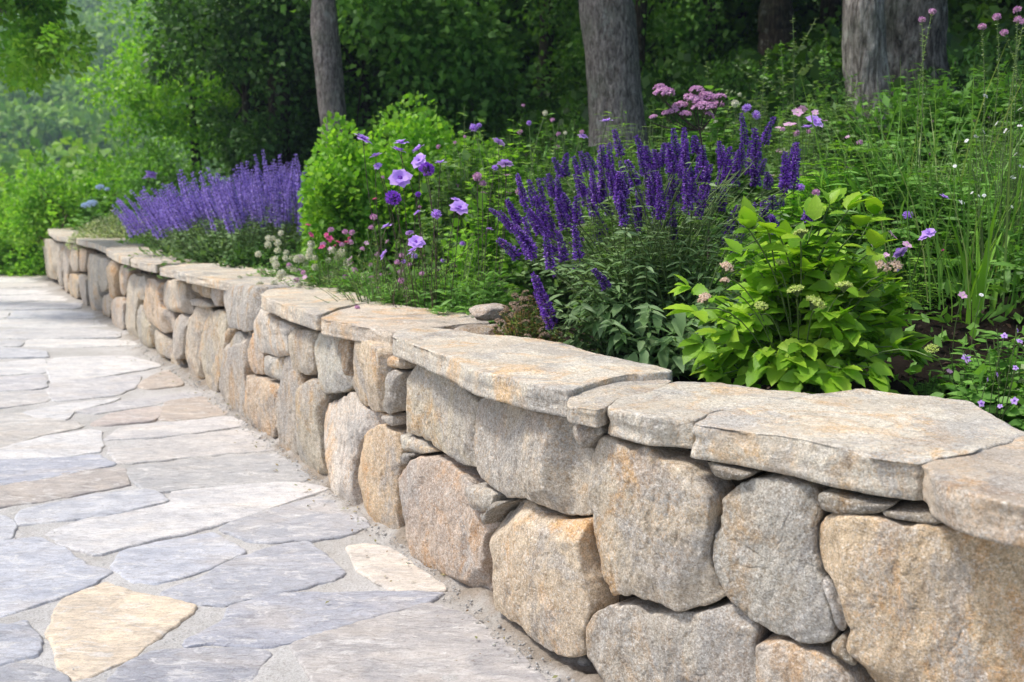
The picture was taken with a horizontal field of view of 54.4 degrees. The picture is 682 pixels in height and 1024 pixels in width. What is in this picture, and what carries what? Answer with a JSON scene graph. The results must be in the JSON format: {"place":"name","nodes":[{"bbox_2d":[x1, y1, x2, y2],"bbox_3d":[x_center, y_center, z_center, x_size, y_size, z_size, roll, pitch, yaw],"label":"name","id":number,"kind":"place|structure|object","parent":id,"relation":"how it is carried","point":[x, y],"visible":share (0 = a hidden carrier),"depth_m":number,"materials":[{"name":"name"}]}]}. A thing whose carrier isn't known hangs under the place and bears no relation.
{"place":"outdoors","nodes":[
{"label":"outdoors","id":0,"kind":"place"},
{"bbox_2d":[0,273,603,681],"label":"path","id":1,"kind":"structure","parent":0,"point":[88,417],"depth_m":3.12,"materials":[{"name":"stone"}]},
{"bbox_2d":[0,344,574,681],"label":"loose grit","id":2,"kind":"object","parent":1,"relation":"on","point":[486,627],"visible":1,"depth_m":3.22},
{"bbox_2d":[73,306,557,677],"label":"leaf litter","id":3,"kind":"object","parent":1,"relation":"on","point":[554,676],"visible":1,"depth_m":3.70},
{"bbox_2d":[201,0,1023,417],"bbox_3d":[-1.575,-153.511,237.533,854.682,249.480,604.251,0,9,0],"label":"ground","id":4,"kind":"structure","parent":0,"point":[899,364],"depth_m":3.12,"materials":[{"name":"soil"}]},
{"bbox_2d":[0,229,49,276],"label":"bush","id":5,"kind":"object","parent":4,"relation":"on","point":[29,265],"visible":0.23,"depth_m":12.43,"materials":[{"name":"green plant"}]},
{"bbox_2d":[0,166,57,275],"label":"bush","id":6,"kind":"object","parent":4,"relation":"on","point":[8,257],"visible":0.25,"depth_m":12.50,"materials":[{"name":"green plant"}]},
{"bbox_2d":[0,0,98,98],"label":"overhanging tree","id":7,"kind":"object","parent":4,"relation":"on","point":[40,41],"visible":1,"depth_m":7.96,"materials":[{"name":"green plant"}]},
{"bbox_2d":[0,150,115,247],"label":"bush","id":8,"kind":"object","parent":4,"relation":"on","point":[43,212],"visible":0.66,"depth_m":11.65,"materials":[{"name":"green plant"}]},
{"bbox_2d":[60,184,118,232],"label":"blue hydrangea","id":9,"kind":"object","parent":4,"relation":"on","point":[87,217],"visible":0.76,"depth_m":11.15,"materials":[{"name":"green plant"}]},
{"bbox_2d":[67,143,150,224],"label":"bush","id":10,"kind":"object","parent":4,"relation":"on","point":[101,179],"visible":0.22,"depth_m":12.15,"materials":[{"name":"green plant"}]},
{"bbox_2d":[65,209,164,250],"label":"cream groundcover","id":11,"kind":"object","parent":4,"relation":"on","point":[104,230],"visible":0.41,"depth_m":9.52,"materials":[{"name":"green plant"}]},
{"bbox_2d":[0,0,252,210],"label":"woodland","id":12,"kind":"object","parent":4,"relation":"on","point":[58,122],"visible":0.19,"depth_m":81.41,"materials":[{"name":"green plant"}]},
{"bbox_2d":[116,227,176,247],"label":"leafy clump","id":13,"kind":"object","parent":4,"relation":"on","point":[139,240],"visible":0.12,"depth_m":8.58,"materials":[{"name":"green plant"}]},
{"bbox_2d":[95,134,219,233],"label":"bush","id":14,"kind":"object","parent":4,"relation":"on","point":[134,183],"visible":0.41,"depth_m":10.83,"materials":[{"name":"green plant"}]},
{"bbox_2d":[75,0,256,190],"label":"light green tree","id":15,"kind":"object","parent":4,"relation":"on","point":[174,119],"visible":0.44,"depth_m":11.68,"materials":[{"name":"green plant"}]},
{"bbox_2d":[112,173,268,273],"bbox_3d":[-2.265,-0.844,7.142,1.085,0.709,1.126,0,9,0],"label":"catmint","id":16,"kind":"object","parent":4,"relation":"on","point":[156,235],"visible":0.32,"depth_m":6.93,"materials":[{"name":"purple plant"}]},
{"bbox_2d":[139,167,309,278],"bbox_3d":[-1.860,-0.763,6.534,1.074,0.745,1.117,0,9,0],"label":"catmint","id":17,"kind":"object","parent":4,"relation":"on","point":[222,200],"visible":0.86,"depth_m":6.41,"materials":[{"name":"purple plant"}]},
{"bbox_2d":[130,0,355,190],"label":"leafy tree","id":18,"kind":"object","parent":4,"relation":"on","point":[199,24],"visible":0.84,"depth_m":10.21,"materials":[{"name":"green plant"}]},
{"bbox_2d":[210,149,320,266],"bbox_3d":[-1.644,-0.895,6.933,0.944,0.864,1.134,0,9,0],"label":"catmint","id":19,"kind":"object","parent":4,"relation":"on","point":[267,188],"visible":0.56,"depth_m":6.77,"materials":[{"name":"purple plant"}]},
{"bbox_2d":[219,162,314,243],"bbox_3d":[-1.891,-1.163,8.525,1.204,0.733,0.902,0,9,0],"label":"catmint","id":20,"kind":"object","parent":4,"relation":"on","point":[286,173],"visible":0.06,"depth_m":8.39,"materials":[{"name":"purple plant"}]},
{"bbox_2d":[267,0,292,211],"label":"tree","id":21,"kind":"object","parent":4,"relation":"on","point":[272,109],"visible":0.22,"depth_m":10.65,"materials":[{"name":"green plant"}]},
{"bbox_2d":[237,230,335,279],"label":"button flower","id":22,"kind":"object","parent":4,"relation":"on","point":[261,271],"visible":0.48,"depth_m":5.37,"materials":[{"name":"green plant"}]},
{"bbox_2d":[256,240,374,287],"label":"button flower","id":23,"kind":"object","parent":4,"relation":"on","point":[280,274],"visible":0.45,"depth_m":4.76,"materials":[{"name":"green plant"}]},
{"bbox_2d":[198,0,437,182],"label":"tree","id":24,"kind":"object","parent":4,"relation":"on","point":[306,31],"visible":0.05,"depth_m":11.21,"materials":[{"name":"green plant"}]},
{"bbox_2d":[310,0,348,174],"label":"tree","id":25,"kind":"object","parent":4,"relation":"on","point":[327,57],"visible":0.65,"depth_m":7.67,"materials":[{"name":"grey plant"}]},
{"bbox_2d":[304,198,375,287],"bbox_3d":[-0.796,-0.384,4.643,0.389,0.568,0.326,0,9,0],"label":"dianthus","id":26,"kind":"object","parent":4,"relation":"on","point":[329,238],"visible":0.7,"depth_m":4.51,"materials":[{"name":"green plant"}]},
{"bbox_2d":[287,227,402,292],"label":"feathery plant","id":27,"kind":"object","parent":4,"relation":"on","point":[303,272],"visible":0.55,"depth_m":4.59,"materials":[{"name":"green plant"}]},
{"bbox_2d":[297,110,398,286],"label":"box shrub","id":28,"kind":"object","parent":4,"relation":"on","point":[330,199],"visible":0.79,"depth_m":5.54,"materials":[{"name":"green plant"}]},
{"bbox_2d":[219,0,504,188],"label":"young tree","id":29,"kind":"object","parent":4,"relation":"on","point":[384,10],"visible":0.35,"depth_m":10.41,"materials":[{"name":"green plant"}]},
{"bbox_2d":[314,214,456,308],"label":"feathery plant","id":30,"kind":"object","parent":4,"relation":"on","point":[356,292],"visible":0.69,"depth_m":4.03,"materials":[{"name":"green plant"}]},
{"bbox_2d":[327,175,492,305],"bbox_3d":[-0.440,-0.309,3.828,0.482,0.646,1.631,-3,10,-19],"label":"scabious","id":31,"kind":"object","parent":4,"relation":"on","point":[409,232],"visible":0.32,"depth_m":4.29,"materials":[{"name":"green plant"}]},
{"bbox_2d":[353,133,474,310],"bbox_3d":[-0.341,-0.356,3.688,0.629,0.815,1.045,0,9,0],"label":"scabious","id":32,"kind":"object","parent":4,"relation":"on","point":[458,206],"visible":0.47,"depth_m":3.64,"materials":[{"name":"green plant"}]},
{"bbox_2d":[313,91,526,283],"bbox_3d":[-0.538,-0.897,5.899,1.335,1.186,1.002,0,9,0],"label":"box shrub","id":33,"kind":"object","parent":4,"relation":"on","point":[415,131],"visible":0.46,"depth_m":5.71,"materials":[{"name":"green plant"}]},
{"bbox_2d":[296,0,550,204],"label":"young tree","id":34,"kind":"object","parent":4,"relation":"on","point":[486,81],"visible":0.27,"depth_m":10.86,"materials":[{"name":"green plant"}]},
{"bbox_2d":[378,226,527,314],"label":"feathery plant","id":35,"kind":"object","parent":4,"relation":"on","point":[465,274],"visible":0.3,"depth_m":4.00,"materials":[{"name":"green plant"}]},
{"bbox_2d":[399,105,509,294],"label":"meadow plant","id":36,"kind":"object","parent":4,"relation":"on","point":[446,213],"visible":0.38,"depth_m":4.81,"materials":[{"name":"green plant"}]},
{"bbox_2d":[343,0,579,126],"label":"forest tree","id":37,"kind":"object","parent":4,"relation":"on","point":[531,44],"visible":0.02,"depth_m":15.97,"materials":[{"name":"green plant"}]},
{"bbox_2d":[425,138,535,331],"bbox_3d":[-0.152,-0.378,3.820,0.505,0.825,0.670,-4,10,-21],"label":"scabious","id":38,"kind":"object","parent":4,"relation":"on","point":[484,291],"visible":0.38,"depth_m":3.75,"materials":[{"name":"green plant"}]},
{"bbox_2d":[454,324,517,334],"bbox_3d":[-0.082,-0.021,3.396,0.254,0.076,0.130,0,9,0],"label":"rock","id":39,"kind":"object","parent":4,"relation":"on","point":[483,329],"visible":0.29,"depth_m":3.36,"materials":[{"name":"stone"}]},
{"bbox_2d":[439,156,559,318],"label":"meadow plant","id":40,"kind":"object","parent":4,"relation":"on","point":[474,224],"visible":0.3,"depth_m":4.24,"materials":[{"name":"green plant"}]},
{"bbox_2d":[451,104,570,287],"bbox_3d":[0.007,-0.676,4.854,0.654,0.938,0.554,0,9,0],"label":"meadow plant","id":41,"kind":"object","parent":4,"relation":"on","point":[520,170],"visible":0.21,"depth_m":4.80,"materials":[{"name":"green plant"}]},
{"bbox_2d":[488,290,565,342],"bbox_3d":[0.049,-0.020,3.118,0.286,0.282,0.258,0,9,0],"label":"sedum","id":42,"kind":"object","parent":4,"relation":"on","point":[538,330],"visible":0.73,"depth_m":3.08,"materials":[{"name":"green plant"}]},
{"bbox_2d":[453,110,609,278],"bbox_3d":[0.126,-0.599,4.517,0.694,0.900,0.460,2,9,10],"label":"meadow plant","id":43,"kind":"object","parent":4,"relation":"on","point":[475,128],"visible":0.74,"depth_m":4.48,"materials":[{"name":"green plant"}]},
{"bbox_2d":[43,226,1023,681],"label":"stone retaining wall","id":44,"kind":"structure","parent":4,"relation":"on","point":[615,518],"depth_m":2.15,"materials":[{"name":"stone"}]},
{"bbox_2d":[212,241,299,274],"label":"edging plant","id":45,"kind":"object","parent":44,"relation":"on","point":[250,260],"visible":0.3,"depth_m":5.93,"materials":[{"name":"green plant"}]},
{"bbox_2d":[469,303,510,320],"bbox_3d":[-0.073,-0.096,3.278,0.139,0.054,0.096,0,9,0],"label":"rock","id":46,"kind":"object","parent":44,"relation":"on","point":[486,312],"visible":0.89,"depth_m":3.24,"materials":[{"name":"stone"}]},
{"bbox_2d":[487,143,602,324],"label":"meadow plant","id":47,"kind":"object","parent":4,"relation":"on","point":[552,288],"visible":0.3,"depth_m":4.14,"materials":[{"name":"green plant"}]},
{"bbox_2d":[536,0,554,98],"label":"tree","id":48,"kind":"object","parent":4,"relation":"on","point":[544,46],"visible":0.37,"depth_m":12.99,"materials":[{"name":"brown plant"}]},
{"bbox_2d":[513,113,604,269],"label":"meadow plant","id":49,"kind":"object","parent":4,"relation":"on","point":[549,160],"visible":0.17,"depth_m":4.89,"materials":[{"name":"green plant"}]},
{"bbox_2d":[110,25,1023,394],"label":"undergrowth","id":50,"kind":"object","parent":4,"relation":"on","point":[914,365],"visible":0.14,"depth_m":6.82,"materials":[{"name":"green plant"}]},
{"bbox_2d":[483,0,690,93],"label":"forest tree","id":51,"kind":"object","parent":4,"relation":"on","point":[526,56],"visible":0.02,"depth_m":16.73,"materials":[{"name":"green plant"}]},
{"bbox_2d":[563,103,660,269],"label":"meadow plant","id":52,"kind":"object","parent":4,"relation":"on","point":[609,224],"visible":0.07,"depth_m":4.51,"materials":[{"name":"green plant"}]},
{"bbox_2d":[579,0,648,184],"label":"tree","id":53,"kind":"object","parent":4,"relation":"on","point":[610,43],"visible":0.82,"depth_m":6.66,"materials":[{"name":"grey plant"}]},
{"bbox_2d":[216,0,1023,216],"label":"woodland floor","id":54,"kind":"structure","parent":4,"relation":"on","point":[748,48],"depth_m":9.19,"materials":[{"name":"green plant"}]},
{"bbox_2d":[498,0,744,85],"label":"forest tree","id":55,"kind":"object","parent":4,"relation":"on","point":[519,34],"visible":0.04,"depth_m":15.22,"materials":[{"name":"green plant"}]},
{"bbox_2d":[521,0,742,107],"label":"young tree","id":56,"kind":"object","parent":4,"relation":"on","point":[680,19],"visible":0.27,"depth_m":12.17,"materials":[{"name":"green plant"}]},
{"bbox_2d":[635,0,647,89],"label":"tree","id":57,"kind":"object","parent":4,"relation":"on","point":[640,10],"visible":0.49,"depth_m":11.51,"materials":[{"name":"brown plant"}]},
{"bbox_2d":[578,103,712,291],"bbox_3d":[0.588,-0.618,4.362,0.683,0.823,0.579,0,9,0],"label":"meadow plant","id":58,"kind":"object","parent":4,"relation":"on","point":[631,159],"visible":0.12,"depth_m":4.32,"materials":[{"name":"green plant"}]},
{"bbox_2d":[489,113,815,380],"bbox_3d":[0.428,-0.299,3.122,1.010,0.826,0.776,0,9,0],"label":"salvia","id":59,"kind":"object","parent":4,"relation":"on","point":[626,321],"visible":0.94,"depth_m":3.05,"materials":[{"name":"purple plant"}]},
{"bbox_2d":[516,0,819,60],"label":"forest tree","id":60,"kind":"object","parent":4,"relation":"on","point":[741,24],"visible":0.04,"depth_m":17.12,"materials":[{"name":"green plant"}]},
{"bbox_2d":[649,83,726,270],"bbox_3d":[0.655,-0.491,3.643,0.328,0.887,0.169,-4,10,-22],"label":"pink umbel","id":61,"kind":"object","parent":4,"relation":"on","point":[697,102],"visible":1,"depth_m":3.58,"materials":[{"name":"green plant"}]},
{"bbox_2d":[635,84,775,278],"bbox_3d":[0.831,-0.665,4.253,0.690,0.834,0.619,0,9,0],"label":"meadow plant","id":62,"kind":"object","parent":4,"relation":"on","point":[713,135],"visible":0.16,"depth_m":4.18,"materials":[{"name":"green plant"}]},
{"bbox_2d":[702,0,717,67],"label":"tree","id":63,"kind":"object","parent":4,"relation":"on","point":[710,10],"visible":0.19,"depth_m":12.47,"materials":[{"name":"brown plant"}]},
{"bbox_2d":[721,48,791,165],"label":"leafy spire","id":64,"kind":"structure","parent":4,"relation":"on","point":[750,102],"depth_m":5.36,"materials":[{"name":"green plant"}]},
{"bbox_2d":[699,81,820,236],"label":"meadow plant","id":65,"kind":"object","parent":4,"relation":"on","point":[747,117],"visible":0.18,"depth_m":4.49,"materials":[{"name":"green plant"}]},
{"bbox_2d":[721,0,819,27],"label":"forest tree","id":66,"kind":"object","parent":4,"relation":"on","point":[815,9],"visible":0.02,"depth_m":18.68,"materials":[{"name":"green plant"}]},
{"bbox_2d":[711,176,835,299],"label":"meadow plant","id":67,"kind":"object","parent":4,"relation":"on","point":[794,219],"visible":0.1,"depth_m":3.54,"materials":[{"name":"green plant"}]},
{"bbox_2d":[734,18,817,129],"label":"leafy spire","id":68,"kind":"structure","parent":4,"relation":"on","point":[805,70],"depth_m":5.29,"materials":[{"name":"green plant"}]},
{"bbox_2d":[757,0,796,65],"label":"tree","id":69,"kind":"object","parent":4,"relation":"on","point":[775,21],"visible":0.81,"depth_m":10.93,"materials":[{"name":"brown plant"}]},
{"bbox_2d":[731,99,826,201],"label":"meadow plant","id":70,"kind":"object","parent":4,"relation":"on","point":[800,110],"visible":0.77,"depth_m":3.92,"materials":[{"name":"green plant"}]},
{"bbox_2d":[737,0,820,40],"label":"forest tree","id":71,"kind":"object","parent":4,"relation":"on","point":[802,19],"visible":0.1,"depth_m":17.37,"materials":[{"name":"green plant"}]},
{"bbox_2d":[550,272,1022,421],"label":"bark mulch","id":72,"kind":"object","parent":4,"relation":"on","point":[977,346],"visible":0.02,"depth_m":2.98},
{"bbox_2d":[722,109,862,252],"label":"meadow plant","id":73,"kind":"object","parent":4,"relation":"on","point":[806,151],"visible":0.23,"depth_m":4.10,"materials":[{"name":"green plant"}]},
{"bbox_2d":[737,40,859,153],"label":"leafy spire","id":74,"kind":"structure","parent":4,"relation":"on","point":[770,76],"depth_m":5.11,"materials":[{"name":"green plant"}]},
{"bbox_2d":[664,187,938,395],"bbox_3d":[0.749,-0.107,2.626,0.741,0.591,0.558,0,9,0],"label":"hydrangea","id":75,"kind":"object","parent":4,"relation":"on","point":[809,340],"visible":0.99,"depth_m":2.53,"materials":[{"name":"green plant"}]},
{"bbox_2d":[742,140,898,263],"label":"meadow plant","id":76,"kind":"object","parent":4,"relation":"on","point":[808,185],"visible":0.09,"depth_m":3.60,"materials":[{"name":"green plant"}]},
{"bbox_2d":[820,0,841,37],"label":"tree","id":77,"kind":"object","parent":4,"relation":"on","point":[832,8],"visible":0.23,"depth_m":14.31,"materials":[{"name":"brown plant"}]},
{"bbox_2d":[815,32,849,138],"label":"leafy spire","id":78,"kind":"structure","parent":4,"relation":"on","point":[827,64],"depth_m":5.47,"materials":[{"name":"green plant"}]},
{"bbox_2d":[765,80,908,181],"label":"meadow plant","id":79,"kind":"object","parent":4,"relation":"on","point":[804,129],"visible":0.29,"depth_m":5.01,"materials":[{"name":"green plant"}]},
{"bbox_2d":[836,0,891,159],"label":"tree","id":80,"kind":"object","parent":4,"relation":"on","point":[864,49],"visible":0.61,"depth_m":5.33,"materials":[{"name":"grey plant"}]},
{"bbox_2d":[793,134,971,293],"bbox_3d":[1.290,-0.429,3.571,0.737,0.622,0.652,0,9,0],"label":"meadow plant","id":81,"kind":"object","parent":4,"relation":"on","point":[862,177],"visible":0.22,"depth_m":3.48,"materials":[{"name":"green plant"}]},
{"bbox_2d":[796,183,971,309],"bbox_3d":[1.300,-0.294,3.254,0.571,0.439,0.505,-3,10,-18],"label":"meadow plant","id":82,"kind":"object","parent":4,"relation":"on","point":[926,233],"visible":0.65,"depth_m":3.27,"materials":[{"name":"green plant"}]},
{"bbox_2d":[751,68,1023,310],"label":"grass tuft","id":83,"kind":"object","parent":4,"relation":"on","point":[940,273],"visible":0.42,"depth_m":3.10,"materials":[{"name":"plant"}]},
{"bbox_2d":[768,38,1023,228],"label":"grass tuft","id":84,"kind":"object","parent":4,"relation":"on","point":[934,149],"visible":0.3,"depth_m":3.59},
{"bbox_2d":[814,62,988,173],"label":"meadow plant","id":85,"kind":"object","parent":4,"relation":"on","point":[886,99],"visible":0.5,"depth_m":4.82,"materials":[{"name":"green plant"}]},
{"bbox_2d":[884,0,955,101],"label":"tree","id":86,"kind":"object","parent":4,"relation":"on","point":[903,33],"visible":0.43,"depth_m":6.48,"materials":[{"name":"grey plant"}]},
{"bbox_2d":[912,16,930,191],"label":"tall stem flower","id":87,"kind":"object","parent":4,"relation":"on","point":[921,19],"visible":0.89,"depth_m":3.75,"materials":[{"name":"green plant"}]},
{"bbox_2d":[912,8,935,186],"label":"tall stem flower","id":88,"kind":"object","parent":4,"relation":"on","point":[932,10],"visible":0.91,"depth_m":3.71,"materials":[{"name":"green plant"}]},
{"bbox_2d":[826,53,1023,309],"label":"grass tuft","id":89,"kind":"object","parent":4,"relation":"on","point":[1006,255],"visible":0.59,"depth_m":3.03,"materials":[{"name":"plant"}]},
{"bbox_2d":[837,164,1023,295],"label":"meadow plant","id":90,"kind":"object","parent":4,"relation":"on","point":[913,236],"visible":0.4,"depth_m":3.37,"materials":[{"name":"green plant"}]},
{"bbox_2d":[877,59,1022,165],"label":"meadow plant","id":91,"kind":"object","parent":4,"relation":"on","point":[951,119],"visible":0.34,"depth_m":4.77,"materials":[{"name":"green plant"}]},
{"bbox_2d":[910,291,1005,398],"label":"leafy clump","id":92,"kind":"object","parent":4,"relation":"on","point":[951,369],"visible":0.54,"depth_m":2.64,"materials":[{"name":"green plant"}]},
{"bbox_2d":[904,110,1023,217],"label":"meadow plant","id":93,"kind":"object","parent":4,"relation":"on","point":[948,153],"visible":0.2,"depth_m":3.81,"materials":[{"name":"green plant"}]},
{"bbox_2d":[904,222,1023,291],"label":"grass tuft","id":94,"kind":"object","parent":4,"relation":"on","point":[955,273],"visible":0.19,"depth_m":3.26,"materials":[{"name":"green plant"}]},
{"bbox_2d":[913,120,1023,254],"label":"meadow plant","id":95,"kind":"object","parent":4,"relation":"on","point":[992,161],"visible":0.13,"depth_m":3.44,"materials":[{"name":"green plant"}]},
{"bbox_2d":[927,199,1010,323],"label":"iris leaves","id":96,"kind":"object","parent":4,"relation":"on","point":[974,292],"visible":0.8,"depth_m":3.08,"materials":[{"name":"green plant"}]},
{"bbox_2d":[922,58,1023,160],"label":"meadow plant","id":97,"kind":"object","parent":4,"relation":"on","point":[976,99],"visible":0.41,"depth_m":4.64,"materials":[{"name":"green plant"}]},
{"bbox_2d":[930,326,1023,431],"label":"violet flowered shrub","id":98,"kind":"object","parent":4,"relation":"on","point":[1001,402],"visible":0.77,"depth_m":2.27,"materials":[{"name":"green plant"}]},
{"bbox_2d":[975,23,990,241],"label":"tall stem flower","id":99,"kind":"object","parent":4,"relation":"on","point":[982,26],"visible":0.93,"depth_m":3.52,"materials":[{"name":"green plant"}]},
{"bbox_2d":[947,0,1023,28],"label":"young tree","id":100,"kind":"object","parent":4,"relation":"on","point":[973,23],"visible":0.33,"depth_m":10.26,"materials":[{"name":"green plant"}]},
{"bbox_2d":[971,13,1001,187],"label":"tall stem flower","id":101,"kind":"object","parent":4,"relation":"on","point":[997,15],"visible":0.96,"depth_m":3.50,"materials":[{"name":"green plant"}]},
{"bbox_2d":[953,94,1023,295],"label":"meadow plant","id":102,"kind":"object","parent":4,"relation":"on","point":[1012,177],"visible":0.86,"depth_m":3.19,"materials":[{"name":"green plant"}]},
{"bbox_2d":[973,215,1023,320],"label":"meadow plant","id":103,"kind":"object","parent":4,"relation":"on","point":[1008,274],"visible":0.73,"depth_m":3.02,"materials":[{"name":"green plant"}]},
{"bbox_2d":[997,16,1021,199],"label":"tall stem flower","id":104,"kind":"object","parent":4,"relation":"on","point":[1017,19],"visible":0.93,"depth_m":3.44,"materials":[{"name":"green plant"}]},
{"bbox_2d":[997,6,1021,198],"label":"tall stem flower","id":105,"kind":"object","parent":4,"relation":"on","point":[1016,8],"visible":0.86,"depth_m":3.47,"materials":[{"name":"green plant"}]},
{"bbox_2d":[1002,18,1023,168],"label":"tall stem flower","id":106,"kind":"object","parent":4,"relation":"on","point":[1022,22],"visible":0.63,"depth_m":3.58,"materials":[{"name":"green plant"}]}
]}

